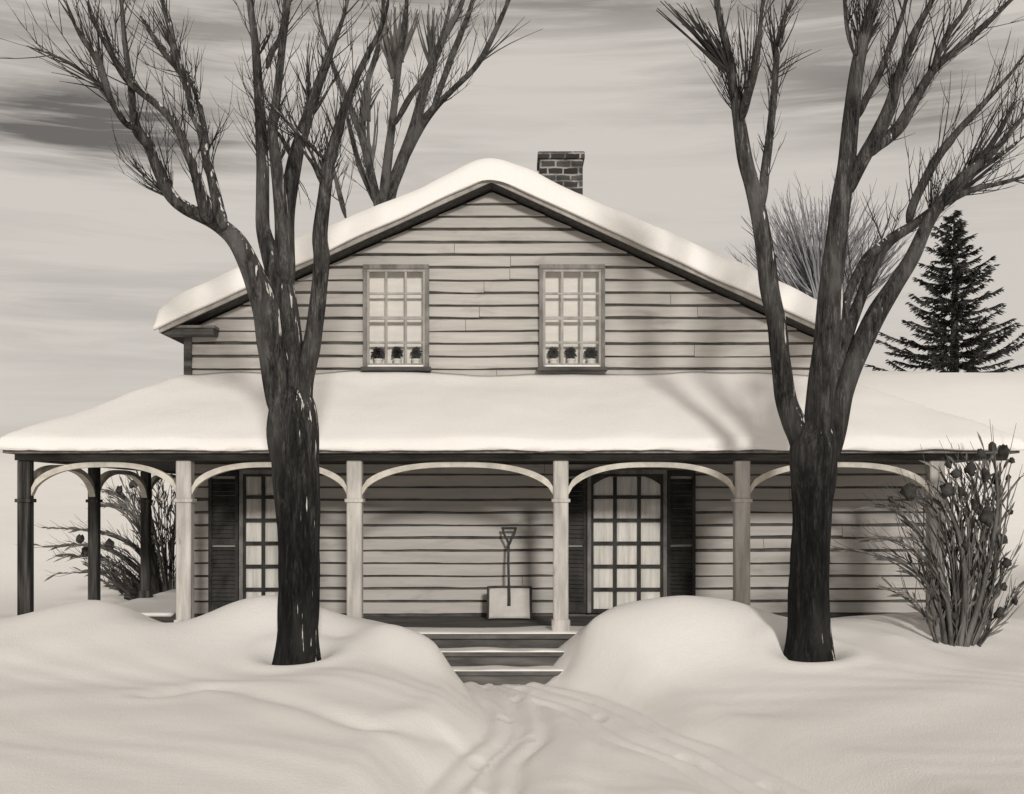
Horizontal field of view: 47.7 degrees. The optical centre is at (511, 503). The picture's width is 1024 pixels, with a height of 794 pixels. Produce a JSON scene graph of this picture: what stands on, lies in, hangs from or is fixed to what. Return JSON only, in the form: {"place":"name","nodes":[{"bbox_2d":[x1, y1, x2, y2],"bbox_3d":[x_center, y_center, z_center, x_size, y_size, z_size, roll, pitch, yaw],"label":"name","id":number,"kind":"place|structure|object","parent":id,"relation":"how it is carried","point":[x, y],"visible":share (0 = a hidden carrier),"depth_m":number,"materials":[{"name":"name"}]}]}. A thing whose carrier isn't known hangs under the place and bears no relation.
{"place":"outdoors","nodes":[
{"label":"outdoors","id":0,"kind":"place"},
{"bbox_2d":[0,371,1023,793],"bbox_3d":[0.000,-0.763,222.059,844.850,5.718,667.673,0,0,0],"label":"snowy ground","id":1,"kind":"structure","parent":0,"point":[106,695],"depth_m":10.57,"materials":[{"name":"white snow"}]},
{"bbox_2d":[16,469,175,599],"bbox_3d":[-6.906,0.515,20.570,3.316,2.943,1.392,0,0,0],"label":"withered bush","id":2,"kind":"object","parent":1,"relation":"on","point":[128,585],"visible":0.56,"depth_m":20.35,"materials":[{"name":"grey plant"}]},
{"bbox_2d":[0,0,400,664],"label":"maple tree","id":3,"kind":"object","parent":1,"relation":"on","point":[288,358],"visible":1,"depth_m":11.81,"materials":[{"name":"grey plant"}]},
{"bbox_2d":[308,0,541,217],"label":"bare tree","id":4,"kind":"object","parent":1,"relation":"on","point":[398,42],"visible":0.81,"depth_m":30.16,"materials":[{"name":"grey plant"}]},
{"bbox_2d":[0,151,1023,684],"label":"wooden house","id":5,"kind":"structure","parent":1,"relation":"on","point":[644,455],"depth_m":15.92,"materials":[{"name":"white wood"}]},
{"bbox_2d":[239,470,277,599],"bbox_3d":[-3.275,0.520,15.910,0.925,1.961,0.088,0,0,0],"label":"french window","id":6,"kind":"structure","parent":5,"relation":"in","point":[258,537],"depth_m":15.93,"materials":[{"name":"white glass"}]},
{"bbox_2d":[370,347,384,362],"bbox_3d":[-1.848,-2.018,15.997,0.217,0.295,0.173,0,0,0],"label":"potted plant","id":7,"kind":"object","parent":5,"relation":"in","point":[378,353],"visible":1,"depth_m":15.96,"materials":[{"name":"grey plant"}]},
{"bbox_2d":[360,264,430,371],"bbox_3d":[-1.591,-2.542,15.975,0.961,1.459,0.302,0,0,0],"label":"window","id":8,"kind":"structure","parent":5,"relation":"in","point":[395,296],"depth_m":16.07,"materials":[{"name":"white glass"}]},
{"bbox_2d":[391,346,403,362],"bbox_3d":[-1.585,-2.021,15.998,0.172,0.301,0.176,0,0,0],"label":"potted plant","id":9,"kind":"object","parent":5,"relation":"in","point":[397,352],"visible":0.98,"depth_m":15.97,"materials":[{"name":"grey plant"}]},
{"bbox_2d":[410,346,422,362],"bbox_3d":[-1.322,-2.019,16.003,0.183,0.297,0.157,0,0,0],"label":"potted plant","id":10,"kind":"object","parent":5,"relation":"in","point":[415,352],"visible":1,"depth_m":15.97,"materials":[{"name":"grey plant"}]},
{"bbox_2d":[487,527,531,618],"bbox_3d":[-0.034,0.929,15.586,0.604,1.211,0.414,0,0,0],"label":"snow shovel","id":11,"kind":"object","parent":5,"relation":"on","point":[508,601],"visible":1,"depth_m":15.49,"materials":[{"name":"metal"}]},
{"bbox_2d":[547,347,558,362],"bbox_3d":[0.571,-2.017,16.004,0.174,0.295,0.159,0,0,0],"label":"potted plant","id":12,"kind":"object","parent":5,"relation":"in","point":[553,353],"visible":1,"depth_m":15.97,"materials":[{"name":"grey plant"}]},
{"bbox_2d":[564,347,576,362],"bbox_3d":[0.822,-2.018,16.003,0.180,0.295,0.158,0,0,-39],"label":"potted plant","id":13,"kind":"object","parent":5,"relation":"in","point":[570,352],"visible":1,"depth_m":15.97,"materials":[{"name":"grey plant"}]},
{"bbox_2d":[537,264,607,371],"bbox_3d":[0.825,-2.542,15.975,0.961,1.459,0.302,0,0,0],"label":"window","id":14,"kind":"structure","parent":5,"relation":"in","point":[571,296],"depth_m":16.07,"materials":[{"name":"white glass"}]},
{"bbox_2d":[584,347,597,362],"bbox_3d":[1.087,-2.014,15.996,0.199,0.289,0.171,0,0,0],"label":"potted plant","id":15,"kind":"object","parent":5,"relation":"in","point":[590,353],"visible":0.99,"depth_m":15.97,"materials":[{"name":"grey plant"}]},
{"bbox_2d":[587,470,666,612],"bbox_3d":[1.579,0.520,15.910,1.090,1.961,0.088,0,0,0],"label":"french window","id":16,"kind":"structure","parent":5,"relation":"in","point":[627,509],"depth_m":15.93,"materials":[{"name":"white glass"}]},
{"bbox_2d":[727,170,924,306],"bbox_3d":[7.184,-4.989,26.985,4.446,5.430,2.422,0,0,0],"label":"young tree","id":17,"kind":"object","parent":1,"relation":"on","point":[804,265],"visible":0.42,"depth_m":26.63,"materials":[{"name":"grey plant"}]},
{"bbox_2d":[656,0,1023,661],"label":"maple tree","id":18,"kind":"object","parent":1,"relation":"on","point":[815,432],"visible":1,"depth_m":11.95,"materials":[{"name":"grey plant"}]},
{"bbox_2d":[830,425,1023,646],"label":"withered shrub","id":19,"kind":"object","parent":1,"relation":"on","point":[964,622],"visible":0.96,"depth_m":12.99,"materials":[{"name":"grey plant"}]},
{"bbox_2d":[864,210,1023,372],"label":"spruce tree","id":20,"kind":"object","parent":1,"relation":"on","point":[951,362],"visible":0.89,"depth_m":29.80,"materials":[{"name":"plant"}]},
{"bbox_2d":[0,0,1023,452],"label":"sky","id":21,"kind":"structure","parent":0,"point":[90,255],"materials":[{"name":"grey"}]},
{"bbox_2d":[425,682,812,793],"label":"trodden path","id":22,"kind":"structure","parent":0,"point":[513,738],"depth_m":9.88,"materials":[{"name":"white snow"}]}
]}

